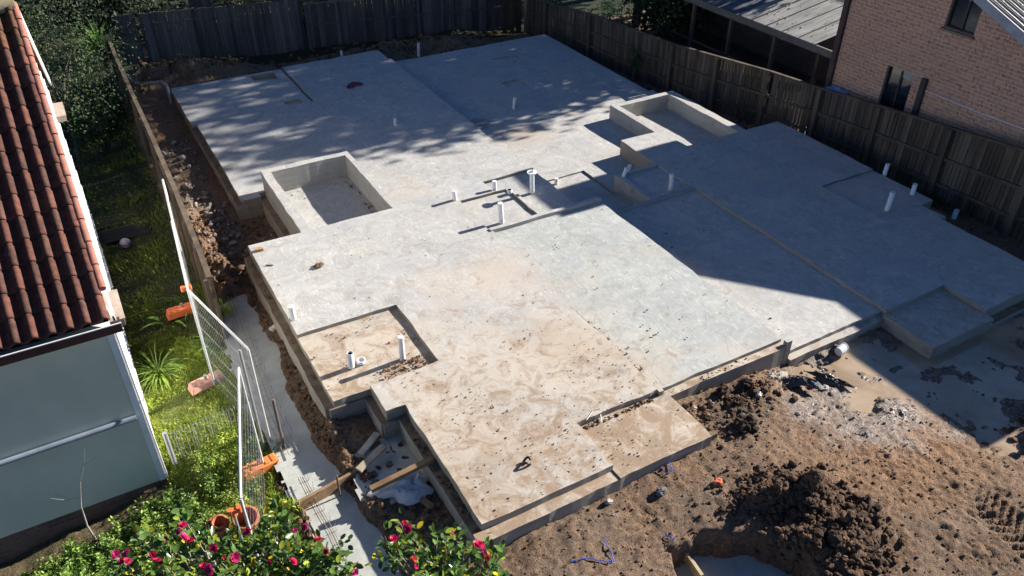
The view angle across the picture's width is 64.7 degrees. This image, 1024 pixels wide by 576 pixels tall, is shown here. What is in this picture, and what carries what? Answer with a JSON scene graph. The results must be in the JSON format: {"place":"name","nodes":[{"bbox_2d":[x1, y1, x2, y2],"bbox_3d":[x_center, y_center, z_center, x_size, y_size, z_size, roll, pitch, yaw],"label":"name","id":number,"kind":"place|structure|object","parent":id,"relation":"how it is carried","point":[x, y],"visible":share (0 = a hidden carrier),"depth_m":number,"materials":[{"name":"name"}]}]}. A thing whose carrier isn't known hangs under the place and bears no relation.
{"place":"outdoors","nodes":[
{"label":"outdoors","id":0,"kind":"place"},
{"bbox_2d":[18,0,377,48],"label":"terrain","id":1,"kind":"structure","parent":0,"point":[173,7],"depth_m":32.05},
{"bbox_2d":[15,0,75,35],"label":"dark bush","id":2,"kind":"object","parent":1,"relation":"on","point":[36,9],"visible":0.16,"depth_m":29.03,"materials":[{"name":"green plant"}]},
{"bbox_2d":[90,0,189,23],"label":"dark bush","id":3,"kind":"object","parent":1,"relation":"on","point":[169,1],"visible":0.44,"depth_m":31.40,"materials":[{"name":"green plant"}]},
{"bbox_2d":[185,0,277,22],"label":"shrub","id":4,"kind":"object","parent":1,"relation":"on","point":[243,2],"visible":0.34,"depth_m":30.52,"materials":[{"name":"green plant"}]},
{"bbox_2d":[815,0,1023,226],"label":"brick house","id":5,"kind":"structure","parent":1,"relation":"on","point":[957,63],"depth_m":18.58,"materials":[{"name":"brick"}]},
{"bbox_2d":[875,66,913,150],"bbox_3d":[9.466,-4.456,20.142,0.040,2.100,0.810,-18,39,-24],"label":"door","id":6,"kind":"structure","parent":5,"relation":"in","point":[897,86],"depth_m":19.89,"materials":[{"name":"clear glass"}]},
{"bbox_2d":[946,0,981,34],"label":"window","id":7,"kind":"structure","parent":5,"relation":"in","point":[964,16],"depth_m":17.88,"materials":[{"name":"black glass"}]},
{"bbox_2d":[216,294,401,575],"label":"trench path","id":8,"kind":"structure","parent":0,"point":[345,514],"depth_m":12.16,"materials":[{"name":"concrete"}]},
{"bbox_2d":[210,299,237,319],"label":"verge tuft","id":9,"kind":"object","parent":8,"relation":"on","point":[224,310],"visible":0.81,"depth_m":14.94,"materials":[{"name":"green plant"}]},
{"bbox_2d":[298,472,347,562],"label":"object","id":10,"kind":"object","parent":8,"relation":"on","point":[321,513],"visible":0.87,"depth_m":11.14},
{"bbox_2d":[295,469,358,509],"bbox_3d":[-2.618,2.880,11.516,0.985,0.200,0.050,-25,43,-31],"label":"plank","id":11,"kind":"object","parent":8,"relation":"on","point":[327,490],"visible":0.72,"depth_m":11.46,"materials":[{"name":"wood"}]},
{"bbox_2d":[346,82,362,87],"bbox_3d":[-4.654,-6.009,23.736,0.529,0.096,0.332,-27,44,-32],"label":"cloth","id":12,"kind":"object","parent":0,"point":[351,84],"visible":1,"depth_m":23.66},
{"bbox_2d":[353,434,416,504],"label":"trench floor","id":13,"kind":"structure","parent":0,"point":[382,459],"depth_m":11.89,"materials":[{"name":"concrete"}]},
{"bbox_2d":[0,0,1023,575],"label":"ground","id":14,"kind":"structure","parent":0,"point":[168,126],"depth_m":12.13,"materials":[{"name":"soil"}]},
{"bbox_2d":[14,0,50,45],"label":"dark bush","id":15,"kind":"object","parent":14,"relation":"on","point":[30,14],"visible":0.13,"depth_m":25.41,"materials":[{"name":"green plant"}]},
{"bbox_2d":[17,561,59,575],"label":"weed clump","id":16,"kind":"object","parent":14,"relation":"on","point":[24,573],"visible":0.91,"depth_m":11.39,"materials":[{"name":"green plant"}]},
{"bbox_2d":[32,536,95,575],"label":"weed clump","id":17,"kind":"object","parent":14,"relation":"on","point":[69,550],"visible":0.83,"depth_m":11.48,"materials":[{"name":"green plant"}]},
{"bbox_2d":[51,449,96,540],"bbox_3d":[-6.035,2.976,11.405,0.733,1.752,0.073,-18,39,-24],"label":"sapling","id":18,"kind":"object","parent":14,"relation":"on","point":[91,532],"visible":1,"depth_m":11.39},
{"bbox_2d":[0,0,167,563],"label":"tiled house","id":19,"kind":"structure","parent":14,"relation":"on","point":[70,389],"depth_m":10.85,"materials":[{"name":"grey paint"}]},
{"bbox_2d":[17,0,156,161],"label":"garden tree","id":20,"kind":"object","parent":14,"relation":"on","point":[67,97],"visible":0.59,"depth_m":19.85,"materials":[{"name":"green plant"}]},
{"bbox_2d":[58,543,132,575],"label":"weed clump","id":21,"kind":"object","parent":14,"relation":"on","point":[101,563],"visible":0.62,"depth_m":11.18,"materials":[{"name":"green plant"}]},
{"bbox_2d":[19,0,173,57],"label":"dark bush","id":22,"kind":"object","parent":14,"relation":"on","point":[109,7],"visible":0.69,"depth_m":25.45,"materials":[{"name":"green plant"}]},
{"bbox_2d":[65,20,127,87],"bbox_3d":[-11.690,-6.516,23.189,1.819,2.554,1.815,-18,39,-24],"label":"yucca","id":23,"kind":"object","parent":14,"relation":"on","point":[99,46],"visible":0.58,"depth_m":22.86,"materials":[{"name":"green plant"}]},
{"bbox_2d":[59,73,134,146],"bbox_3d":[-11.303,-4.756,22.107,1.906,2.189,3.053,-25,43,-31],"label":"garden shrub","id":24,"kind":"object","parent":14,"relation":"on","point":[102,117],"visible":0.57,"depth_m":21.70,"materials":[{"name":"green plant"}]},
{"bbox_2d":[88,84,128,109],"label":"yucca clump","id":25,"kind":"object","parent":14,"relation":"on","point":[104,92],"visible":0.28,"depth_m":22.78,"materials":[{"name":"green plant"}]},
{"bbox_2d":[78,515,145,574],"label":"weed clump","id":26,"kind":"object","parent":14,"relation":"on","point":[117,542],"visible":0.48,"depth_m":11.51,"materials":[{"name":"green plant"}]},
{"bbox_2d":[119,238,130,247],"bbox_3d":[-8.359,-0.972,17.477,0.226,0.220,0.226,-18,39,-24],"label":"ball","id":27,"kind":"object","parent":14,"relation":"on","point":[125,243],"visible":1,"depth_m":17.41,"materials":[{"name":"paint"}]},
{"bbox_2d":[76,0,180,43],"bbox_3d":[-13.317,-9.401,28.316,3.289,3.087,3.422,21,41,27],"label":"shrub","id":28,"kind":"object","parent":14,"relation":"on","point":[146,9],"visible":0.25,"depth_m":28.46,"materials":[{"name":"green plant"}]},
{"bbox_2d":[124,70,172,103],"bbox_3d":[-10.669,-5.885,23.803,2.151,0.668,0.371,19,40,25],"label":"drain hose","id":29,"kind":"object","parent":14,"relation":"on","point":[164,84],"visible":0.83,"depth_m":23.55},
{"bbox_2d":[120,493,179,539],"bbox_3d":[-5.334,3.322,11.863,0.719,0.566,0.815,24,42,29],"label":"weed clump","id":30,"kind":"object","parent":14,"relation":"on","point":[146,517],"visible":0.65,"depth_m":11.82,"materials":[{"name":"green plant"}]},
{"bbox_2d":[133,342,188,397],"bbox_3d":[-6.138,1.527,14.106,1.294,0.828,1.272,-18,39,-24],"label":"strap leaf clump","id":31,"kind":"object","parent":14,"relation":"on","point":[156,372],"visible":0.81,"depth_m":14.01,"materials":[{"name":"green plant"}]},
{"bbox_2d":[132,511,190,574],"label":"weed clump","id":32,"kind":"object","parent":14,"relation":"on","point":[161,525],"visible":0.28,"depth_m":11.33,"materials":[{"name":"green plant"}]},
{"bbox_2d":[138,316,185,331],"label":"broad leaf plant","id":33,"kind":"object","parent":14,"relation":"on","point":[156,318],"visible":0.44,"depth_m":14.91,"materials":[{"name":"green plant"}]},
{"bbox_2d":[105,37,227,346],"bbox_3d":[-8.349,-2.841,18.990,0.192,2.180,13.566,-18,39,-23],"label":"side fence","id":34,"kind":"object","parent":14,"relation":"on","point":[153,153],"visible":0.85,"depth_m":16.50,"materials":[{"name":"wood"}]},
{"bbox_2d":[154,482,188,515],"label":"ivy clump","id":35,"kind":"object","parent":14,"relation":"on","point":[169,502],"visible":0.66,"depth_m":11.99,"materials":[{"name":"green plant"}]},
{"bbox_2d":[162,179,197,309],"bbox_3d":[-6.298,-0.677,15.442,0.038,2.239,1.941,-15,38,-20],"label":"fence panel","id":36,"kind":"object","parent":14,"relation":"on","point":[176,229],"visible":0.67,"depth_m":14.92,"materials":[{"name":"metal"}]},
{"bbox_2d":[166,302,199,320],"bbox_3d":[-6.145,0.378,15.082,0.608,0.220,0.225,-20,40,-26],"label":"ballast block","id":37,"kind":"object","parent":14,"relation":"on","point":[178,311],"depth_m":15.01,"materials":[{"name":"orange plastic"}]},
{"bbox_2d":[171,220,207,354],"bbox_3d":[-5.505,0.322,14.015,0.038,2.239,2.299,-15,38,-20],"label":"fence panel","id":38,"kind":"object","parent":14,"relation":"on","point":[182,264],"visible":0.49,"depth_m":13.62,"materials":[{"name":"metal"}]},
{"bbox_2d":[180,284,191,291],"bbox_3d":[-5.149,0.000,12.781,0.170,0.080,0.067,-18,39,-24],"label":"fence clamp","id":39,"kind":"object","parent":38,"relation":"attached to","point":[183,288],"visible":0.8,"depth_m":12.75,"materials":[{"name":"orange plastic"}]},
{"bbox_2d":[66,95,317,575],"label":"grass","id":40,"kind":"structure","parent":14,"relation":"on","point":[131,315],"depth_m":14.22,"materials":[{"name":"plant"}]},
{"bbox_2d":[101,221,150,243],"bbox_3d":[-8.518,-1.233,17.845,0.950,0.041,0.550,-18,39,-24],"label":"black mat","id":41,"kind":"object","parent":40,"relation":"on","point":[117,234],"visible":1,"depth_m":17.80,"materials":[{"name":"plastic"}]},
{"bbox_2d":[162,406,236,464],"bbox_3d":[-4.787,2.239,12.523,1.101,0.660,0.084,-25,42,-30],"label":"wire fence","id":42,"kind":"object","parent":14,"relation":"on","point":[169,447],"visible":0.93,"depth_m":12.37,"materials":[{"name":"metal"}]},
{"bbox_2d":[175,468,229,520],"bbox_3d":[-4.504,3.082,11.840,0.755,0.701,0.990,-18,39,-24],"label":"weed clump","id":43,"kind":"object","parent":14,"relation":"on","point":[192,504],"visible":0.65,"depth_m":11.87,"materials":[{"name":"green plant"}]},
{"bbox_2d":[178,507,231,553],"bbox_3d":[-4.199,3.380,11.282,0.664,0.497,0.800,0,36,0],"label":"weed clump","id":44,"kind":"object","parent":14,"relation":"on","point":[202,520],"visible":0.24,"depth_m":11.38,"materials":[{"name":"green plant"}]},
{"bbox_2d":[188,370,224,395],"bbox_3d":[-5.158,1.554,13.643,0.608,0.220,0.225,-27,44,-32],"label":"ballast block","id":45,"kind":"object","parent":14,"relation":"on","point":[202,384],"depth_m":13.57,"materials":[{"name":"concrete"}]},
{"bbox_2d":[113,0,306,64],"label":"board fence","id":46,"kind":"object","parent":14,"relation":"on","point":[159,19],"visible":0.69,"depth_m":25.73,"materials":[{"name":"wood"}]},
{"bbox_2d":[184,431,236,474],"bbox_3d":[-4.645,2.514,12.412,0.863,0.411,0.714,-6,36,-9],"label":"weed clump","id":47,"kind":"object","parent":14,"relation":"on","point":[204,457],"visible":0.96,"depth_m":12.34,"materials":[{"name":"green plant"}]},
{"bbox_2d":[189,329,236,361],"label":"lily clump","id":48,"kind":"object","parent":14,"relation":"on","point":[209,337],"visible":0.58,"depth_m":14.36,"materials":[{"name":"green plant"}]},
{"bbox_2d":[206,514,229,539],"bbox_3d":[-4.040,3.332,11.153,0.308,0.283,0.308,34,47,30],"label":"flower pot","id":49,"kind":"object","parent":14,"relation":"on","point":[222,532],"visible":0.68,"depth_m":11.05,"materials":[{"name":"ceramic"}]},
{"bbox_2d":[211,514,227,531],"bbox_3d":[-4.011,3.279,11.124,0.220,0.242,0.220,34,47,30],"label":"flower pot","id":50,"kind":"object","parent":49,"relation":"in","point":[219,522],"visible":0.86,"depth_m":11.11,"materials":[{"name":"ceramic"}]},
{"bbox_2d":[187,289,271,441],"bbox_3d":[-4.355,1.317,12.535,0.038,2.189,1.976,-28,44,-33],"label":"fence panel","id":51,"kind":"object","parent":14,"relation":"on","point":[189,292],"visible":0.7,"depth_m":12.27,"materials":[{"name":"metal"}]},
{"bbox_2d":[106,494,363,575],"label":"camellia","id":52,"kind":"object","parent":14,"relation":"on","point":[286,559],"visible":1,"depth_m":8.06,"materials":[{"name":"green plant"}]},
{"bbox_2d":[233,514,243,540],"bbox_3d":[-3.528,3.232,10.522,0.044,1.080,0.044,25,42,30],"label":"fence post","id":53,"kind":"object","parent":14,"relation":"on","point":[236,522],"visible":0.45,"depth_m":10.37,"materials":[{"name":"metal"}]},
{"bbox_2d":[214,463,268,506],"bbox_3d":[-3.923,2.903,11.719,0.614,0.459,0.855,10,37,13],"label":"weed clump","id":54,"kind":"object","parent":14,"relation":"on","point":[228,497],"visible":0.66,"depth_m":11.71,"materials":[{"name":"green plant"}]},
{"bbox_2d":[231,505,259,537],"bbox_3d":[-3.661,3.246,11.142,0.374,0.343,0.374,38,49,25],"label":"flower pot","id":55,"kind":"object","parent":14,"relation":"on","point":[240,517],"visible":0.41,"depth_m":11.15,"materials":[{"name":"ceramic"}]},
{"bbox_2d":[237,367,265,564],"bbox_3d":[-3.383,2.624,10.669,0.038,2.239,2.350,-9,37,-13],"label":"fence panel","id":56,"kind":"object","parent":14,"relation":"on","point":[239,407],"visible":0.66,"depth_m":10.45,"materials":[{"name":"metal"}]},
{"bbox_2d":[227,504,241,516],"bbox_3d":[-3.210,2.575,9.363,0.170,0.080,0.067,-18,39,-24],"label":"fence clamp","id":57,"kind":"object","parent":56,"relation":"attached to","point":[236,509],"visible":0.91,"depth_m":9.34,"materials":[{"name":"orange plastic"}]},
{"bbox_2d":[238,349,265,452],"bbox_3d":[-3.794,1.694,11.841,0.044,2.046,0.044,25,42,30],"label":"post","id":58,"kind":"object","parent":14,"relation":"on","point":[251,397],"visible":0.91,"depth_m":11.76,"materials":[{"name":"metal"}]},
{"bbox_2d":[223,290,297,456],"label":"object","id":59,"kind":"object","parent":14,"relation":"on","point":[260,377],"visible":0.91,"depth_m":13.43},
{"bbox_2d":[242,453,278,482],"bbox_3d":[-3.751,2.631,12.012,0.608,0.220,0.225,-23,42,-29],"label":"ballast block","id":60,"kind":"object","parent":14,"relation":"on","point":[271,460],"depth_m":11.98,"materials":[{"name":"orange plastic"}]},
{"bbox_2d":[247,434,284,461],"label":"weed clump","id":61,"kind":"object","parent":14,"relation":"on","point":[255,445],"visible":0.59,"depth_m":12.29,"materials":[{"name":"green plant"}]},
{"bbox_2d":[271,398,284,446],"bbox_3d":[-3.479,2.079,12.091,0.044,1.130,0.044,-4,36,-6],"label":"post","id":62,"kind":"object","parent":14,"relation":"on","point":[277,420],"visible":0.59,"depth_m":12.01,"materials":[{"name":"metal"}]},
{"bbox_2d":[251,0,335,25],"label":"dark bush","id":63,"kind":"object","parent":14,"relation":"on","point":[302,1],"visible":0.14,"depth_m":29.93,"materials":[{"name":"green plant"}]},
{"bbox_2d":[358,431,379,455],"bbox_3d":[-2.132,2.323,12.074,0.110,0.074,0.445,17,39,22],"label":"plank","id":64,"kind":"object","parent":14,"relation":"on","point":[368,444],"visible":1,"depth_m":12.05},
{"bbox_2d":[356,444,386,472],"bbox_3d":[-2.054,2.483,11.816,0.120,0.074,0.543,23,41,28],"label":"plank","id":65,"kind":"object","parent":14,"relation":"on","point":[369,459],"visible":1,"depth_m":11.80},
{"bbox_2d":[367,469,433,505],"bbox_3d":[-1.571,2.756,11.345,0.955,0.206,0.618,-7,36,-10],"label":"plastic sheet","id":66,"kind":"object","parent":14,"relation":"on","point":[412,488],"visible":0.73,"depth_m":11.30,"materials":[{"name":"plastic"}]},
{"bbox_2d":[303,0,515,49],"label":"lattice fence","id":67,"kind":"object","parent":14,"relation":"on","point":[487,9],"visible":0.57,"depth_m":28.38,"materials":[{"name":"wood"}]},
{"bbox_2d":[419,496,434,509],"bbox_3d":[-1.175,2.982,11.208,0.236,0.060,0.080,28,44,33],"label":"plank","id":68,"kind":"object","parent":14,"relation":"on","point":[426,502],"visible":1,"depth_m":11.18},
{"bbox_2d":[364,507,509,575],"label":"camellia","id":69,"kind":"object","parent":14,"relation":"on","point":[421,558],"visible":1,"depth_m":8.22,"materials":[{"name":"green plant"}]},
{"bbox_2d":[502,0,526,33],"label":"timber posts","id":70,"kind":"object","parent":14,"relation":"on","point":[518,15],"visible":1,"depth_m":29.83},
{"bbox_2d":[128,29,1023,575],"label":"soil clods","id":71,"kind":"object","parent":14,"relation":"on","point":[236,265],"visible":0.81,"depth_m":12.61,"materials":[{"name":"soil"}]},
{"bbox_2d":[161,81,1022,574],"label":"rubble","id":72,"kind":"object","parent":14,"relation":"on","point":[223,211],"visible":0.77,"depth_m":18.07,"materials":[{"name":"stone"}]},
{"bbox_2d":[571,538,613,562],"bbox_3d":[1.037,3.418,10.288,0.588,0.053,0.373,-18,39,-24],"label":"rope","id":73,"kind":"object","parent":14,"relation":"on","point":[596,559],"visible":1,"depth_m":10.25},
{"bbox_2d":[171,34,1023,558],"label":"house slab","id":74,"kind":"structure","parent":14,"relation":"on","point":[819,240],"depth_m":15.71,"materials":[{"name":"concrete"}]},
{"bbox_2d":[287,304,296,320],"bbox_3d":[-3.737,0.503,13.812,0.117,0.494,0.121,-18,39,-24],"label":"pipe stub","id":75,"kind":"object","parent":74,"relation":"on","point":[292,313],"visible":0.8,"depth_m":13.70,"materials":[{"name":"white plastic"}]},
{"bbox_2d":[347,351,354,368],"bbox_3d":[-2.561,1.140,12.840,0.127,0.300,0.110,16,39,21],"label":"pipe stub","id":76,"kind":"object","parent":74,"relation":"on","point":[350,359],"visible":1,"depth_m":12.79,"materials":[{"name":"white plastic"}]},
{"bbox_2d":[356,357,365,364],"bbox_3d":[-2.428,1.172,13.010,0.150,0.050,0.150,-18,39,-24],"label":"drain ring","id":77,"kind":"object","parent":74,"relation":"on","point":[360,360],"visible":1,"depth_m":13.01,"materials":[{"name":"white plastic"}]},
{"bbox_2d":[369,455,433,492],"bbox_3d":[-1.537,2.603,11.323,0.947,0.247,0.090,-16,38,-21],"label":"plank","id":78,"kind":"object","parent":74,"relation":"on","point":[397,476],"visible":1,"depth_m":11.29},
{"bbox_2d":[398,335,405,360],"bbox_3d":[-1.764,0.961,12.947,0.100,0.471,0.102,-18,39,-24],"label":"pipe stub","id":79,"kind":"object","parent":74,"relation":"on","point":[401,347],"visible":1,"depth_m":12.90,"materials":[{"name":"white plastic"}]},
{"bbox_2d":[498,202,503,223],"bbox_3d":[-0.226,-1.522,16.397,0.134,0.476,0.110,-18,39,-24],"label":"pipe stub","id":80,"kind":"object","parent":74,"relation":"on","point":[500,213],"visible":1,"depth_m":16.35,"materials":[{"name":"white plastic"}]},
{"bbox_2d":[527,170,536,192],"bbox_3d":[0.424,-2.282,17.395,0.210,0.533,0.210,-18,39,-24],"label":"pipe stub","id":81,"kind":"object","parent":74,"relation":"on","point":[531,173],"visible":1,"depth_m":17.31,"materials":[{"name":"white plastic"}]},
{"bbox_2d":[251,70,841,533],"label":"slab crumbs","id":82,"kind":"object","parent":74,"relation":"on","point":[635,406],"visible":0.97,"depth_m":12.37,"materials":[{"name":"soil"}]},
{"bbox_2d":[668,173,673,190],"bbox_3d":[3.579,-2.387,18.180,0.126,0.405,0.110,-18,39,-24],"label":"pipe stub","id":83,"kind":"object","parent":74,"relation":"on","point":[671,179],"visible":1,"depth_m":18.13,"materials":[{"name":"white plastic"}]},
{"bbox_2d":[882,163,889,176],"bbox_3d":[8.735,-2.714,18.933,0.103,0.420,0.118,-18,39,-24],"label":"pipe stub","id":84,"kind":"object","parent":74,"relation":"on","point":[886,168],"visible":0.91,"depth_m":18.86,"materials":[{"name":"white plastic"}]},
{"bbox_2d":[884,191,895,211],"bbox_3d":[8.122,-1.861,17.387,0.118,0.450,0.115,-18,39,-24],"label":"pipe stub","id":85,"kind":"object","parent":74,"relation":"on","point":[889,201],"visible":1,"depth_m":17.34,"materials":[{"name":"white plastic"}]},
{"bbox_2d":[910,183,917,195],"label":"pipe stub","id":86,"kind":"object","parent":74,"relation":"on","point":[913,189],"visible":1,"depth_m":17.97,"materials":[{"name":"white plastic"}]},
{"bbox_2d":[579,0,631,24],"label":"leafy shrub","id":87,"kind":"object","parent":14,"relation":"on","point":[612,9],"visible":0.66,"depth_m":27.01,"materials":[{"name":"green plant"}]},
{"bbox_2d":[628,43,644,81],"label":"hanging weed","id":88,"kind":"object","parent":14,"relation":"on","point":[638,60],"visible":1,"depth_m":25.25,"materials":[{"name":"green plant"}]},
{"bbox_2d":[631,0,641,26],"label":"tall tree","id":89,"kind":"object","parent":14,"relation":"on","point":[637,15],"visible":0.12,"depth_m":30.61,"materials":[{"name":"green plant"}]},
{"bbox_2d":[613,0,672,26],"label":"dark bush","id":90,"kind":"object","parent":14,"relation":"on","point":[635,5],"visible":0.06,"depth_m":30.39,"materials":[{"name":"green plant"}]},
{"bbox_2d":[655,486,666,495],"bbox_3d":[2.054,2.808,11.163,0.159,0.130,0.145,3,36,4],"label":"stone","id":91,"kind":"object","parent":14,"relation":"on","point":[661,491],"visible":1,"depth_m":11.12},
{"bbox_2d":[612,0,719,47],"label":"dark bush","id":92,"kind":"object","parent":14,"relation":"on","point":[672,19],"visible":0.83,"depth_m":27.53,"materials":[{"name":"green plant"}]},
{"bbox_2d":[684,552,703,575],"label":"plank","id":93,"kind":"object","parent":14,"relation":"on","point":[692,565],"visible":1,"depth_m":10.56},
{"bbox_2d":[713,477,723,486],"bbox_3d":[2.866,2.708,11.265,0.136,0.112,0.160,23,41,28],"label":"brick fragment","id":94,"kind":"object","parent":14,"relation":"on","point":[718,481],"visible":1,"depth_m":11.22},
{"bbox_2d":[714,384,729,397],"bbox_3d":[3.332,1.646,12.783,0.283,0.215,0.253,-18,39,-24],"label":"soil clod","id":95,"kind":"object","parent":14,"relation":"on","point":[721,390],"visible":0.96,"depth_m":12.74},
{"bbox_2d":[728,395,743,406],"bbox_3d":[3.478,1.780,12.585,0.276,0.188,0.215,-18,39,-24],"label":"soil clod","id":96,"kind":"object","parent":14,"relation":"on","point":[735,401],"visible":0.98,"depth_m":12.54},
{"bbox_2d":[642,0,843,114],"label":"verandah","id":97,"kind":"object","parent":14,"relation":"on","point":[794,38],"visible":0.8,"depth_m":25.25,"materials":[{"name":"metal"}]},
{"bbox_2d":[733,413,759,433],"bbox_3d":[3.512,2.058,12.164,0.423,0.346,0.368,-18,39,-24],"label":"soil clod","id":98,"kind":"object","parent":14,"relation":"on","point":[744,424],"visible":0.97,"depth_m":12.08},
{"bbox_2d":[742,379,753,389],"bbox_3d":[3.768,1.548,12.932,0.195,0.156,0.156,-18,39,-24],"label":"soil clod","id":99,"kind":"object","parent":14,"relation":"on","point":[746,384],"visible":1,"depth_m":12.89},
{"bbox_2d":[526,0,1023,238],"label":"paling fence","id":100,"kind":"object","parent":14,"relation":"on","point":[586,44],"visible":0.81,"depth_m":21.19,"materials":[{"name":"wood"}]},
{"bbox_2d":[767,371,787,383],"bbox_3d":[4.350,1.496,13.274,0.636,0.098,0.465,-17,39,-23],"label":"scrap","id":101,"kind":"object","parent":14,"relation":"on","point":[778,375],"visible":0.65,"depth_m":13.38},
{"bbox_2d":[781,375,824,389],"bbox_3d":[4.737,1.486,13.202,0.716,0.121,0.290,8,36,11],"label":"plastic sheet","id":102,"kind":"object","parent":14,"relation":"on","point":[795,380],"visible":1,"depth_m":13.16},
{"bbox_2d":[684,379,943,575],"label":"spoil clods","id":103,"kind":"object","parent":14,"relation":"on","point":[815,530],"visible":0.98,"depth_m":10.74,"materials":[{"name":"soil"}]},
{"bbox_2d":[806,371,856,387],"bbox_3d":[5.303,1.507,13.427,0.842,0.106,0.184,17,39,22],"label":"plastic sheet","id":104,"kind":"object","parent":14,"relation":"on","point":[827,379],"visible":1,"depth_m":13.42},
{"bbox_2d":[816,85,848,134],"bbox_3d":[8.469,-4.637,21.452,0.260,1.415,0.540,-18,39,-24],"label":"storage tub","id":105,"kind":"object","parent":14,"relation":"on","point":[834,88],"visible":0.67,"depth_m":21.12,"materials":[{"name":"blue plastic"}]},
{"bbox_2d":[834,342,848,355],"bbox_3d":[5.700,1.065,14.018,0.207,0.187,0.200,-18,39,-24],"label":"white bucket","id":106,"kind":"object","parent":14,"relation":"on","point":[842,348],"visible":1,"depth_m":13.96,"materials":[{"name":"plastic"}]},
{"bbox_2d":[794,256,1023,460],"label":"sand","id":107,"kind":"structure","parent":14,"relation":"on","point":[954,395],"depth_m":13.60,"materials":[{"name":"sand"}]},
{"bbox_2d":[907,184,983,223],"bbox_3d":[9.852,-1.960,18.853,0.580,0.507,2.300,-18,39,-24],"label":"weed patch","id":108,"kind":"object","parent":14,"relation":"on","point":[934,197],"visible":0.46,"depth_m":18.81,"materials":[{"name":"green plant"}]},
{"bbox_2d":[951,209,959,218],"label":"pipe stub","id":109,"kind":"object","parent":14,"relation":"on","point":[955,214],"visible":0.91,"depth_m":18.27,"materials":[{"name":"white plastic"}]},
{"bbox_2d":[674,555,792,575],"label":"pit floor","id":110,"kind":"structure","parent":0,"point":[742,565],"depth_m":10.73,"materials":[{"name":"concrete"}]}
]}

